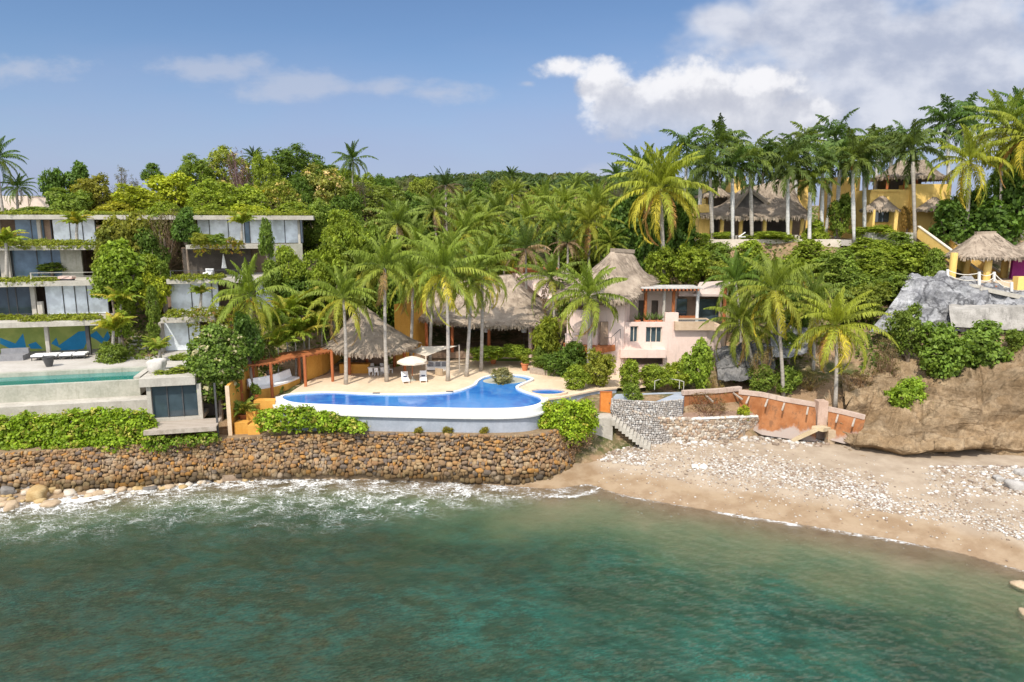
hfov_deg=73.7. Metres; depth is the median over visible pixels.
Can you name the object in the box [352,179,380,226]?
leafy tree
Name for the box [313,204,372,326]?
leafy tree
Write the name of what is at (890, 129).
royal palm
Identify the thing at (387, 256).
coconut palm
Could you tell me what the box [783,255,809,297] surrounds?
shrub
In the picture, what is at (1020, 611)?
boulder
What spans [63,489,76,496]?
boulder
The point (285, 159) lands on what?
leafy tree
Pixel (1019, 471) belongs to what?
boulder
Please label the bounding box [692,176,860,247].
yellow villa
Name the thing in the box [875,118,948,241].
royal palm
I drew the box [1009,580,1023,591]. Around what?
boulder
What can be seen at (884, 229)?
shrub
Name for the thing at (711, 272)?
leafy tree
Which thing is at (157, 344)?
palm
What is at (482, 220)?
coconut palm
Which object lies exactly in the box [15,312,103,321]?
planting
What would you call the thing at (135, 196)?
leafy tree
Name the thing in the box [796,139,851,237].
royal palm
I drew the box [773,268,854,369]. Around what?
coconut palm
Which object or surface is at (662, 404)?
stone bastion
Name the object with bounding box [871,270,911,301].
shrub
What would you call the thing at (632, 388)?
shrub
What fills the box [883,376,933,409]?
shrub
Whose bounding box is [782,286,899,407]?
coconut palm
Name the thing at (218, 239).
shrub
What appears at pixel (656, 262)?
leafy tree
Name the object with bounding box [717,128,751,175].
royal palm
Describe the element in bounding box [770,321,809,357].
rock outcrop
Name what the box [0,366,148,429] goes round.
lap pool
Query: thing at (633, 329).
window
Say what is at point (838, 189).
royal palm
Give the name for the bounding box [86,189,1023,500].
hillside
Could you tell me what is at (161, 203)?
leafy tree
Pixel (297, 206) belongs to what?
leafy tree
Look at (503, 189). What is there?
leafy tree
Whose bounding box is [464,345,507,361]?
shrub
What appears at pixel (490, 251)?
coconut palm
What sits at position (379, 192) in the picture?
leafy tree
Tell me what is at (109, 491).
boulder
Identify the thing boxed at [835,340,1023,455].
sandstone cliff
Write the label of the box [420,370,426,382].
sun lounger
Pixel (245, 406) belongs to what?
potted plant
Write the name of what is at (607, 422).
beach stairs
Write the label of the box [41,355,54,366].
fire bowl
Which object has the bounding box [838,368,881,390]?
shrub
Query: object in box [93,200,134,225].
shrub
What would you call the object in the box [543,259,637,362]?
coconut palm
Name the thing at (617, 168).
coconut palm
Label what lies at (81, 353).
daybed
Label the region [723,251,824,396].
coconut palm
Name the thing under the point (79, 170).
leafy tree
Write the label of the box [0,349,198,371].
villa terrace
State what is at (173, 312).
planting
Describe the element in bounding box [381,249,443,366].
coconut palm
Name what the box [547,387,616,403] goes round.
curved wall
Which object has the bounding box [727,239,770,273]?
shrub
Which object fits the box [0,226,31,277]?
palm
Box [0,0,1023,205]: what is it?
sky
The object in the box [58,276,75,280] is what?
sun lounger
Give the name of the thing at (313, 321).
areca palm
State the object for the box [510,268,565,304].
back house
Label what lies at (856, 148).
royal palm
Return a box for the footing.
[222,473,250,481]
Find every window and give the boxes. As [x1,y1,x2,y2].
[630,326,637,341]
[646,327,661,341]
[875,211,888,221]
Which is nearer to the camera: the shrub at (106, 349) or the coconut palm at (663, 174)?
the shrub at (106, 349)
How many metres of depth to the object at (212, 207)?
93.92 m
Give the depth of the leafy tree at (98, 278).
76.86 m
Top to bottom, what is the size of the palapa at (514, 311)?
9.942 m
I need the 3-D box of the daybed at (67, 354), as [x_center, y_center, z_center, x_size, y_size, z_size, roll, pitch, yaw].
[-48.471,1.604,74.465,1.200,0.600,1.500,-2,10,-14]
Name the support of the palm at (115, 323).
on the villa terrace at (63, 363)
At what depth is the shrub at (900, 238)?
93.30 m
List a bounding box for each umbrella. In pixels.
[221,254,226,273]
[397,356,426,380]
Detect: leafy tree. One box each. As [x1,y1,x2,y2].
[11,206,48,211]
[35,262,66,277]
[36,167,67,207]
[43,186,94,211]
[62,160,89,192]
[69,171,116,210]
[86,256,131,338]
[89,223,114,307]
[91,237,152,318]
[102,209,149,256]
[108,182,161,220]
[108,309,133,346]
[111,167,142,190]
[113,284,138,335]
[131,226,171,272]
[137,270,173,323]
[138,253,173,318]
[139,162,164,193]
[139,204,175,313]
[142,171,195,211]
[143,206,181,310]
[144,284,163,323]
[146,321,160,350]
[148,200,182,228]
[151,259,172,313]
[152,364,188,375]
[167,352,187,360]
[170,206,201,272]
[174,153,219,196]
[182,322,249,421]
[184,178,230,210]
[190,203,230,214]
[199,145,251,195]
[213,181,268,211]
[224,147,254,187]
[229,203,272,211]
[230,311,266,398]
[250,151,281,204]
[256,336,280,374]
[257,217,274,259]
[260,177,307,209]
[262,258,283,308]
[271,142,324,196]
[271,201,307,222]
[273,243,305,316]
[279,266,320,317]
[289,171,315,209]
[299,158,337,194]
[301,162,350,207]
[302,197,344,254]
[302,241,348,336]
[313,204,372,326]
[325,164,365,198]
[325,191,366,227]
[329,178,364,215]
[350,271,397,325]
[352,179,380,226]
[353,213,387,311]
[354,183,370,219]
[361,172,376,191]
[361,184,406,233]
[372,173,401,192]
[376,199,412,251]
[384,191,411,209]
[387,277,421,327]
[402,199,443,249]
[403,178,411,190]
[403,190,418,201]
[407,177,438,199]
[408,176,429,187]
[410,194,428,234]
[428,209,451,235]
[431,185,451,215]
[447,190,474,233]
[448,185,463,193]
[468,221,505,239]
[470,190,486,204]
[471,178,493,207]
[489,179,504,209]
[495,210,526,226]
[498,187,516,210]
[507,225,535,261]
[515,200,541,237]
[522,185,543,217]
[539,205,585,265]
[540,187,559,206]
[593,219,618,262]
[603,182,623,205]
[604,184,623,200]
[609,194,647,255]
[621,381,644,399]
[634,214,674,271]
[642,244,677,284]
[664,200,700,257]
[669,242,711,284]
[690,241,733,277]
[693,233,713,249]
[704,260,732,313]
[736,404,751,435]
[778,330,801,368]
[785,292,810,328]
[826,192,850,238]
[882,302,927,361]
[901,206,912,231]
[928,199,979,246]
[950,185,992,220]
[957,199,1023,261]
[986,140,1023,202]
[991,160,1023,244]
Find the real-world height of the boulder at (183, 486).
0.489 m
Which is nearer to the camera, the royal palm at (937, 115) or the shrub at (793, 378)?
the shrub at (793, 378)
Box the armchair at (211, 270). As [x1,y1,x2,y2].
[203,268,213,274]
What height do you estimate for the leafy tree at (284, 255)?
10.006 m
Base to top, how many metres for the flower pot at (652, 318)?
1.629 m
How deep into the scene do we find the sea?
40.25 m
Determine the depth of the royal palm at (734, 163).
95.99 m
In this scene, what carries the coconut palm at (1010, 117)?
on the hillside
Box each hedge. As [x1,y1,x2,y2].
[0,406,163,454]
[147,431,221,453]
[252,403,368,434]
[537,396,598,447]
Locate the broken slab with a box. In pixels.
[791,424,830,441]
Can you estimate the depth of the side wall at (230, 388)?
63.35 m
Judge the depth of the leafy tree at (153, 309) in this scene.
78.10 m
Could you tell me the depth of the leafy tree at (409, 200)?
133.05 m
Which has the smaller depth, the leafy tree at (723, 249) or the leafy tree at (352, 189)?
the leafy tree at (723, 249)
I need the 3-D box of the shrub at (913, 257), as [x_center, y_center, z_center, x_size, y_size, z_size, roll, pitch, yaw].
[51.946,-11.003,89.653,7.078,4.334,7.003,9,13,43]
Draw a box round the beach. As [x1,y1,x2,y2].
[0,437,1023,664]
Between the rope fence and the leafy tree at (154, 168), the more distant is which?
the leafy tree at (154, 168)
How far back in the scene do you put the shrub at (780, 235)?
96.79 m
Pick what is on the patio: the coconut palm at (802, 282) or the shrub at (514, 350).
the shrub at (514, 350)
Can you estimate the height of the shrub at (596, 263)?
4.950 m
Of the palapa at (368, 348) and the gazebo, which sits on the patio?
the palapa at (368, 348)
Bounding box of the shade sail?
[406,345,459,375]
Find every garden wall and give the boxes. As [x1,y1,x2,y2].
[394,301,424,364]
[530,368,559,375]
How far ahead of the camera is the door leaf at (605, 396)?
66.84 m
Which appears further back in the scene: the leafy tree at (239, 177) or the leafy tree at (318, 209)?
the leafy tree at (239, 177)
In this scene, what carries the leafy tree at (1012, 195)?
on the hillside
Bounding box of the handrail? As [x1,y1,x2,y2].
[654,377,683,389]
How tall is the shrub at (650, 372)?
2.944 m
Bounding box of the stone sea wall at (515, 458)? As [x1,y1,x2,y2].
[0,420,575,493]
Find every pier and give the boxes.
[814,399,828,438]
[824,429,835,443]
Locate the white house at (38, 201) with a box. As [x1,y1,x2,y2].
[0,196,49,211]
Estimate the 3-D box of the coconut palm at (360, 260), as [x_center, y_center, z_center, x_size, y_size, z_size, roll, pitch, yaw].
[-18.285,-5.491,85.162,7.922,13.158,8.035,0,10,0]
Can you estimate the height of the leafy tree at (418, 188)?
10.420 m
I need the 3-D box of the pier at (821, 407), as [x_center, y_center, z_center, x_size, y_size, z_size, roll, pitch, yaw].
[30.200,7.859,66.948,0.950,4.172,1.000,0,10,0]
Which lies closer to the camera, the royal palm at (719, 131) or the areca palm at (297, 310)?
the areca palm at (297, 310)
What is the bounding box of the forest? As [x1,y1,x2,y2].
[215,170,756,211]
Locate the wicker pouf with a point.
(439, 371)
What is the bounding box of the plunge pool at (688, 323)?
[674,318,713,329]
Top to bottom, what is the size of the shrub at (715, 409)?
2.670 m
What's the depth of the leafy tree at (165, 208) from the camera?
87.87 m
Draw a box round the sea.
[0,479,1023,681]
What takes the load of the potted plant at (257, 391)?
on the stepped planter at (247, 426)
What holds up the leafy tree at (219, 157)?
on the hillside
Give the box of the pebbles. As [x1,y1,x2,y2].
[19,435,1023,583]
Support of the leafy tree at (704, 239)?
on the hillside
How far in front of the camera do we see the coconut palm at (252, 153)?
119.75 m
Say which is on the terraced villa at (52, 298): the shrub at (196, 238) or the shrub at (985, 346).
the shrub at (196, 238)
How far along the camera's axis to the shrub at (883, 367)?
72.68 m
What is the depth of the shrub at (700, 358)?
70.68 m
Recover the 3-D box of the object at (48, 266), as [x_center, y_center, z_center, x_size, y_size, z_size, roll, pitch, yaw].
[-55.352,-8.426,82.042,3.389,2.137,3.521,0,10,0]
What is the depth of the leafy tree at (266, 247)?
84.25 m
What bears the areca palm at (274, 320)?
on the hillside
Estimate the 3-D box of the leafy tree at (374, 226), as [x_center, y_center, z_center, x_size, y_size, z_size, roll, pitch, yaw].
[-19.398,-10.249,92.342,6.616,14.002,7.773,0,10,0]
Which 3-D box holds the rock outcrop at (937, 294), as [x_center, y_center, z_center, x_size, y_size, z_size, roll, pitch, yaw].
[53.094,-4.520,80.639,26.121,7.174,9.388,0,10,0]
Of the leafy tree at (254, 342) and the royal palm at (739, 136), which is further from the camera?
the royal palm at (739, 136)
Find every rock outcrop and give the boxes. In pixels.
[714,341,775,381]
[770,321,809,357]
[870,270,1023,331]
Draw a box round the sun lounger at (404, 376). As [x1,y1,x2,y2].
[401,371,409,381]
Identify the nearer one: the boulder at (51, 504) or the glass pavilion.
the boulder at (51, 504)
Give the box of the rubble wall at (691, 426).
[632,410,758,441]
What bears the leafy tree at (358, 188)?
on the hillside
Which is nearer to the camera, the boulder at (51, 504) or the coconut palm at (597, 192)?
the boulder at (51, 504)
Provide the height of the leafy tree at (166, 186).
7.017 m
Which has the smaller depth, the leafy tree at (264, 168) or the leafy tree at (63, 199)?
the leafy tree at (63, 199)
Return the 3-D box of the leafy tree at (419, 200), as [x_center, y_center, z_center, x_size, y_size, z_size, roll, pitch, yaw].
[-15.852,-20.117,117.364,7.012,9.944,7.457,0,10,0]
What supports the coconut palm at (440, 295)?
on the patio
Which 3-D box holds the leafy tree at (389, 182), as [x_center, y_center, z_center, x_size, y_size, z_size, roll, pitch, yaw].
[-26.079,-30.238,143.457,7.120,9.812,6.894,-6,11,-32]
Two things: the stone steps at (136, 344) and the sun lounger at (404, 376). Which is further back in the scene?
the stone steps at (136, 344)
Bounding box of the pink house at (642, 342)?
[553,248,729,373]
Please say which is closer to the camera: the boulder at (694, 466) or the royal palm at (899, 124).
the boulder at (694, 466)
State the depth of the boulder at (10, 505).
54.82 m
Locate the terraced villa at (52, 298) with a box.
[0,215,314,354]
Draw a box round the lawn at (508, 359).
[465,358,531,360]
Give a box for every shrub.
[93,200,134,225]
[93,341,132,364]
[189,232,211,244]
[205,233,226,244]
[412,426,423,432]
[441,426,454,432]
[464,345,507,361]
[478,427,488,433]
[489,367,514,384]
[491,260,517,274]
[503,343,533,358]
[511,252,543,267]
[529,314,560,367]
[531,345,547,367]
[536,350,571,376]
[553,431,595,457]
[554,245,585,269]
[555,293,580,315]
[557,339,586,376]
[560,363,592,389]
[564,249,595,278]
[579,251,598,273]
[580,347,615,386]
[616,358,641,388]
[639,363,675,389]
[663,360,691,388]
[676,337,715,388]
[689,391,732,415]
[705,375,726,395]
[709,231,734,238]
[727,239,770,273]
[740,231,798,241]
[746,363,778,391]
[747,346,777,386]
[751,254,790,299]
[775,365,803,393]
[783,238,830,272]
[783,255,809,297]
[796,368,830,390]
[800,220,829,238]
[806,246,867,283]
[831,268,881,300]
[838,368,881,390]
[840,236,896,253]
[842,224,899,237]
[842,281,894,323]
[852,247,899,278]
[870,336,902,375]
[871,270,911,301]
[880,241,936,273]
[883,231,918,249]
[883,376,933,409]
[912,320,973,379]
[920,247,948,276]
[960,319,1014,367]
[1004,328,1023,352]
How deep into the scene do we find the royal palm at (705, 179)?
106.39 m
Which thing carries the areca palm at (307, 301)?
on the hillside
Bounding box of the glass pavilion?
[139,361,226,437]
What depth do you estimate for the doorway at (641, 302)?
81.42 m
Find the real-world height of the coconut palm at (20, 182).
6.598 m
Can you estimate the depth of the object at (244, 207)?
95.19 m
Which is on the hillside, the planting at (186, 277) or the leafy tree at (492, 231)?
the leafy tree at (492, 231)
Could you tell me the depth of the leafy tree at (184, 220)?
84.23 m
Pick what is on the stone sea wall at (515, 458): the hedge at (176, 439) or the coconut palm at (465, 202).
the hedge at (176, 439)
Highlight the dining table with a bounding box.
[367,366,383,373]
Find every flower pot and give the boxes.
[633,312,640,321]
[642,312,652,321]
[647,311,656,321]
[656,312,663,321]
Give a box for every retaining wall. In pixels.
[681,386,742,406]
[739,389,815,441]
[827,406,865,443]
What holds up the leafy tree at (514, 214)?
on the hillside
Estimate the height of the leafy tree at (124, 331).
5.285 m
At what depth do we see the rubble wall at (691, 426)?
66.24 m
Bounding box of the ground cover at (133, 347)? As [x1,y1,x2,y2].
[0,191,1023,392]
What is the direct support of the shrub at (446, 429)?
on the stone sea wall at (515, 458)
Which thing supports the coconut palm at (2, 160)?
on the hillside
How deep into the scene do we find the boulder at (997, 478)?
55.65 m
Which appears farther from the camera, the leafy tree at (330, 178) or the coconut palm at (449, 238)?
the leafy tree at (330, 178)
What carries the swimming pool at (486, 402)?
on the hillside
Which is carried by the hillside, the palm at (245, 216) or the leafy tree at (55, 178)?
the leafy tree at (55, 178)
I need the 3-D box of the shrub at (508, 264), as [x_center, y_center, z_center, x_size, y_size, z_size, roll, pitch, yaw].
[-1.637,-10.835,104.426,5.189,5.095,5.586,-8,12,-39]
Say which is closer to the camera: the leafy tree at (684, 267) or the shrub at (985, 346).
the shrub at (985, 346)
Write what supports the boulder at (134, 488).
on the beach
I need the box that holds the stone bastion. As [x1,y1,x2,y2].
[610,392,683,444]
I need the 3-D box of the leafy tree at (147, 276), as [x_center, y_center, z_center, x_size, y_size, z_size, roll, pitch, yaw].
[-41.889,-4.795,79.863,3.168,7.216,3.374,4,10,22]
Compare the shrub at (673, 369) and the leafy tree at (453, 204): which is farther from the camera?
the leafy tree at (453, 204)
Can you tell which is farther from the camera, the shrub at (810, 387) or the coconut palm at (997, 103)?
the coconut palm at (997, 103)
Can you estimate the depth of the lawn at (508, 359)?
84.30 m
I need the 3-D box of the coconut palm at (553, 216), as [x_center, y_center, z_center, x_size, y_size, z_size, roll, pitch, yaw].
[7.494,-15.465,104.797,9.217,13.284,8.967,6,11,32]
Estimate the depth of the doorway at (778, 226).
106.42 m
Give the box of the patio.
[290,359,644,397]
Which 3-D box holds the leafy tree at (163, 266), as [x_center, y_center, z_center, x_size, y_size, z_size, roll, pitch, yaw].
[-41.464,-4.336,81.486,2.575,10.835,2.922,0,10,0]
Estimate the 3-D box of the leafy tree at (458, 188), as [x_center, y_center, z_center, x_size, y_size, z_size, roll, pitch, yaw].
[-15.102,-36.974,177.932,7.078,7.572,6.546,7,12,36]
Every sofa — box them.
[0,347,30,360]
[427,361,445,369]
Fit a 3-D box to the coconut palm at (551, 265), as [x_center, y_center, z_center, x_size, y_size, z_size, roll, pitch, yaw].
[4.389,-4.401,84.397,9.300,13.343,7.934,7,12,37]
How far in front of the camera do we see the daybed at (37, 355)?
73.17 m
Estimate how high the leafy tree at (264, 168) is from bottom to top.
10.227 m
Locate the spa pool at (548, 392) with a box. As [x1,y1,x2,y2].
[529,388,567,396]
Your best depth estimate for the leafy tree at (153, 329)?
76.04 m
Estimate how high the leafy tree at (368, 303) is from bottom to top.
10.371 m
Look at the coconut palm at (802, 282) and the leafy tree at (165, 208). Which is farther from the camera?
the leafy tree at (165, 208)
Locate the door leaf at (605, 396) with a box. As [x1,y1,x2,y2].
[600,392,610,412]
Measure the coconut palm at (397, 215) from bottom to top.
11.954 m
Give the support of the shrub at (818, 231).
on the terrace at (845, 242)
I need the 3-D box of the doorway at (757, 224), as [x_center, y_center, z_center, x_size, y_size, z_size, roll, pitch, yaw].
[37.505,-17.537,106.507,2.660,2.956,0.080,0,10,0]
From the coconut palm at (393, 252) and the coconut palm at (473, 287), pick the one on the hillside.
the coconut palm at (393, 252)
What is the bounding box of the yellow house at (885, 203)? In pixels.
[842,160,951,246]
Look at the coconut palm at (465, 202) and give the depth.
117.16 m
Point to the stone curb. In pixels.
(1000, 292)
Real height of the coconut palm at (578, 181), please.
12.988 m
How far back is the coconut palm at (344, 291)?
70.05 m
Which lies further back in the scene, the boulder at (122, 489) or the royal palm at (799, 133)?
the royal palm at (799, 133)
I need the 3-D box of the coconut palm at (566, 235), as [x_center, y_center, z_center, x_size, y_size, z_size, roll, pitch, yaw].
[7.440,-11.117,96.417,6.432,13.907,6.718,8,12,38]
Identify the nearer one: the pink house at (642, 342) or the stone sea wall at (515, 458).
the stone sea wall at (515, 458)
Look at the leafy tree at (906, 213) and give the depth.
100.25 m
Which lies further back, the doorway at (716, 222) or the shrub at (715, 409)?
the doorway at (716, 222)
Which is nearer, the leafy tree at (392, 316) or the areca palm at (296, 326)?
the areca palm at (296, 326)
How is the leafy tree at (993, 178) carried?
on the hillside
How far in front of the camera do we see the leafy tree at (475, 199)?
133.75 m
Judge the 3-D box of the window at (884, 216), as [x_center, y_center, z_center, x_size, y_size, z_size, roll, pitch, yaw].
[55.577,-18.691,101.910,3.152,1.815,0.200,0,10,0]
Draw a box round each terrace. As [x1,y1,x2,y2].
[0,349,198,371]
[840,239,854,245]
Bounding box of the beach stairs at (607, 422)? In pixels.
[592,413,650,449]
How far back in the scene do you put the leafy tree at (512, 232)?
108.91 m
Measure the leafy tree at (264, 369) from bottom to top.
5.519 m
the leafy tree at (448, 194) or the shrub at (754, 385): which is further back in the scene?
the leafy tree at (448, 194)
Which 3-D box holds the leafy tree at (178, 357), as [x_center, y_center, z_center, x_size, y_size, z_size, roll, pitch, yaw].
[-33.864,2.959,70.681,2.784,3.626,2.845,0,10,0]
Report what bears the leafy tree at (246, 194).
on the hillside
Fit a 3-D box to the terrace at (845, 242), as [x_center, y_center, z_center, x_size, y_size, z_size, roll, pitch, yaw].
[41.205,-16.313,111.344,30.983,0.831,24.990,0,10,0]
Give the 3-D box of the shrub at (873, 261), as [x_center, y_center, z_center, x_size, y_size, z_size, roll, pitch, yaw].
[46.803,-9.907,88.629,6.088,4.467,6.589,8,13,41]
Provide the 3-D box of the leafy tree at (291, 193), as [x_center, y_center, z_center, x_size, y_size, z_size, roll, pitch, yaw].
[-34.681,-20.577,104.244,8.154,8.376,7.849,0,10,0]
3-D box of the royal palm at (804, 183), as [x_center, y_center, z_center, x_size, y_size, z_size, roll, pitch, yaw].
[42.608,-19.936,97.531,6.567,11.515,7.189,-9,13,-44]
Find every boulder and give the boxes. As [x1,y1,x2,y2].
[0,486,14,494]
[0,497,8,501]
[0,500,8,506]
[3,499,20,513]
[25,484,48,501]
[33,498,46,503]
[40,499,61,508]
[53,489,61,493]
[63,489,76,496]
[84,493,92,497]
[86,489,95,492]
[92,490,104,495]
[103,488,114,494]
[117,486,127,491]
[132,485,141,490]
[143,486,151,491]
[146,358,166,372]
[149,485,157,490]
[164,484,174,490]
[178,484,187,489]
[691,464,699,468]
[700,464,707,469]
[992,474,1004,481]
[1004,478,1023,490]
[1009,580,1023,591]
[1013,468,1023,475]
[1017,607,1023,617]
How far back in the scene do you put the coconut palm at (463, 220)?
100.90 m
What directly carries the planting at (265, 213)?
on the terraced villa at (52, 298)
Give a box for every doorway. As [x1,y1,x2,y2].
[456,326,478,330]
[600,321,607,344]
[638,300,643,320]
[651,300,657,319]
[709,219,718,233]
[743,220,760,235]
[768,220,785,232]
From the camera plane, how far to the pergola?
73.06 m
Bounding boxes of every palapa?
[321,306,421,374]
[414,274,557,357]
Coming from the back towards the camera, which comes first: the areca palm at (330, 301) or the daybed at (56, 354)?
the areca palm at (330, 301)
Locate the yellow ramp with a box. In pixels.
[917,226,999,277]
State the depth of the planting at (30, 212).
84.87 m
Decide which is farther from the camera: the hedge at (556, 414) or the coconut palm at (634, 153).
the coconut palm at (634, 153)
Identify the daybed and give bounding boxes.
[30,353,47,360]
[44,352,61,359]
[59,352,74,359]
[72,351,89,358]
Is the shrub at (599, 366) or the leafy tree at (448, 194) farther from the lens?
the leafy tree at (448, 194)
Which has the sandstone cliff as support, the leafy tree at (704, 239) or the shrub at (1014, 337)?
the shrub at (1014, 337)
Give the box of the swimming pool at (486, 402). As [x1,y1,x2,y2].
[273,374,548,432]
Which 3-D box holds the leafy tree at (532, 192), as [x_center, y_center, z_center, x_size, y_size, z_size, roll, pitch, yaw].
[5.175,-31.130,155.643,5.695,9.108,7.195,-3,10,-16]
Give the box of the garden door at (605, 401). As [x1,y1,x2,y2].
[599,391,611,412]
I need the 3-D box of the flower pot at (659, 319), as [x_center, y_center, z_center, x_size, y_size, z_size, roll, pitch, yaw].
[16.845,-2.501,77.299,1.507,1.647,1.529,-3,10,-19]
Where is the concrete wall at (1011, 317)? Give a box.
[949,304,1023,330]
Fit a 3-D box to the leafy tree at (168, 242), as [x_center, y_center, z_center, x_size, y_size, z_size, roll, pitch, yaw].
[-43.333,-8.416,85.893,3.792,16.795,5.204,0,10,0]
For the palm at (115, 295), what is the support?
on the hillside
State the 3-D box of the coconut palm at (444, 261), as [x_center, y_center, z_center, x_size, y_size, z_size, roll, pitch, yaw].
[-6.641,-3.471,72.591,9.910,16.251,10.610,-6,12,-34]
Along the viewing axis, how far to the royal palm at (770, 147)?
112.99 m
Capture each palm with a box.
[0,135,28,210]
[0,173,38,208]
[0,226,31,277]
[55,209,94,239]
[89,285,146,344]
[90,310,137,355]
[141,335,172,357]
[187,282,216,312]
[206,253,300,373]
[226,211,256,242]
[239,145,265,184]
[252,307,290,368]
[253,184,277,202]
[259,310,331,375]
[260,326,299,372]
[263,294,307,351]
[270,283,325,348]
[285,309,334,348]
[297,263,377,384]
[307,309,342,347]
[316,286,354,335]
[330,139,376,185]
[330,245,393,303]
[343,231,427,381]
[346,229,400,311]
[363,197,429,248]
[373,239,414,273]
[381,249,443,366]
[386,213,438,250]
[391,220,435,285]
[394,231,501,381]
[412,189,463,235]
[412,239,456,327]
[413,263,462,360]
[422,224,480,274]
[430,166,463,230]
[437,206,496,257]
[438,255,507,376]
[446,189,486,229]
[449,234,524,370]
[458,201,508,239]
[466,234,511,274]
[469,187,523,235]
[480,223,526,274]
[494,175,529,207]
[496,215,557,288]
[501,166,523,181]
[505,197,549,263]
[513,251,581,316]
[519,175,569,249]
[524,196,587,268]
[536,182,591,226]
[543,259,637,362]
[548,215,588,279]
[555,171,593,201]
[555,195,625,269]
[566,178,619,248]
[586,225,634,262]
[600,143,679,213]
[600,159,632,191]
[601,141,719,273]
[659,124,714,189]
[677,139,719,204]
[686,145,738,238]
[695,113,747,186]
[698,290,781,368]
[702,144,764,238]
[702,247,767,343]
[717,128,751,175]
[718,130,782,238]
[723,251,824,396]
[745,136,783,183]
[748,301,797,343]
[752,138,801,184]
[754,130,829,233]
[768,133,817,192]
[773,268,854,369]
[777,259,837,323]
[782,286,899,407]
[783,115,832,166]
[784,159,839,238]
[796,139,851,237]
[808,107,866,232]
[810,137,861,238]
[825,126,888,241]
[841,135,893,229]
[856,123,894,189]
[861,128,898,188]
[873,125,920,167]
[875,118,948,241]
[886,120,930,165]
[910,93,978,198]
[926,123,1015,232]
[937,91,991,197]
[946,88,1023,207]
[974,110,1023,188]
[984,86,1023,238]
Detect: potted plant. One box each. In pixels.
[221,395,259,419]
[249,382,261,396]
[520,354,529,370]
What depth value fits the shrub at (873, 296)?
80.35 m
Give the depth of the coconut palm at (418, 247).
91.86 m
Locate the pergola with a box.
[240,347,342,402]
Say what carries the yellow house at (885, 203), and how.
on the hillside
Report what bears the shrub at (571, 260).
on the hillside
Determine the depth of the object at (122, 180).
114.12 m
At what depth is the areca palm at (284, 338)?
71.59 m
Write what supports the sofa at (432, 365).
on the patio
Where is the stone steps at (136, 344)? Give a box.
[129,336,148,351]
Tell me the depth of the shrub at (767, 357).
71.32 m
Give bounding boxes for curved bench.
[247,369,299,399]
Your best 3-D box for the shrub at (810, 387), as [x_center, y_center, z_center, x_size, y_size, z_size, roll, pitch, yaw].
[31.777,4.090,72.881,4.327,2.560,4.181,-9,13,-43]
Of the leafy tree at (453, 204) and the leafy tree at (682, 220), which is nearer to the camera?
the leafy tree at (682, 220)
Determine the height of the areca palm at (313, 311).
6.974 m
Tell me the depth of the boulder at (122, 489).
58.45 m
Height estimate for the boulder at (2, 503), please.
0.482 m
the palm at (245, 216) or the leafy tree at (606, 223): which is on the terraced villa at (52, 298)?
the palm at (245, 216)
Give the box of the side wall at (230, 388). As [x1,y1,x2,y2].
[225,367,257,435]
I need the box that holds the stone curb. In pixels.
[969,284,1023,298]
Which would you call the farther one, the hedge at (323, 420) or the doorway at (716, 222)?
the doorway at (716, 222)
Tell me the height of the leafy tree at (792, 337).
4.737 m
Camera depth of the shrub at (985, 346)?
70.75 m
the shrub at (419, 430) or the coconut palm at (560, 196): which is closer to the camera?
the shrub at (419, 430)
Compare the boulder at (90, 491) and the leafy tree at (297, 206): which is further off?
the leafy tree at (297, 206)
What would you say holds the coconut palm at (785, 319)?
on the hillside
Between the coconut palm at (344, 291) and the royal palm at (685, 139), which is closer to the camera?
the coconut palm at (344, 291)
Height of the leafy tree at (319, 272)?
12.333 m
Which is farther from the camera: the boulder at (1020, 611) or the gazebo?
the gazebo
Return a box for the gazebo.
[943,231,1023,289]
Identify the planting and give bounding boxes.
[0,210,194,215]
[0,238,96,249]
[0,274,59,286]
[0,313,22,319]
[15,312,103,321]
[163,307,187,321]
[169,273,226,281]
[184,304,247,336]
[189,236,245,256]
[194,210,311,215]
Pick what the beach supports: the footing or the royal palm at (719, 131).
the footing
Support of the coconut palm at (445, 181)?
on the hillside
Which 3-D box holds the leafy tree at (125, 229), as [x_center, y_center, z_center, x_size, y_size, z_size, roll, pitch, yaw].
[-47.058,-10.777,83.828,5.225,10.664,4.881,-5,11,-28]
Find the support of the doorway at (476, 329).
in the palapa at (514, 311)
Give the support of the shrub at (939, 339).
on the sandstone cliff
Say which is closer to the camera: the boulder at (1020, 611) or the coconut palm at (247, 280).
the boulder at (1020, 611)
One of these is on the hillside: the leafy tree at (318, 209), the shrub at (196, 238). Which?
the leafy tree at (318, 209)
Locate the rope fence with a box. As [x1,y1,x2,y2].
[946,269,1012,291]
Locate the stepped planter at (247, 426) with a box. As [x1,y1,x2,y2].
[234,398,275,434]
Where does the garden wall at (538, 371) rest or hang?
on the patio
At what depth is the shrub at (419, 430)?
61.13 m
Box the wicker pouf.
[435,368,445,375]
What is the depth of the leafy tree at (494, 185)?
180.05 m
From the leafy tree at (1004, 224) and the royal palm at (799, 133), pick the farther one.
the royal palm at (799, 133)
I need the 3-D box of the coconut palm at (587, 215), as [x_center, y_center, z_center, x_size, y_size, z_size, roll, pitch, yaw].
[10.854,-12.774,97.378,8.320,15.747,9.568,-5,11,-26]
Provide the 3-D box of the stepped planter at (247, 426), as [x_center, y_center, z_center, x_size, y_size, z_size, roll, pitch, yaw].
[-24.086,7.168,64.296,2.956,2.654,4.000,0,10,0]
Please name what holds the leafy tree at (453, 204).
on the hillside
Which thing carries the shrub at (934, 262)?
on the hillside
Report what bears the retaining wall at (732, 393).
on the hillside

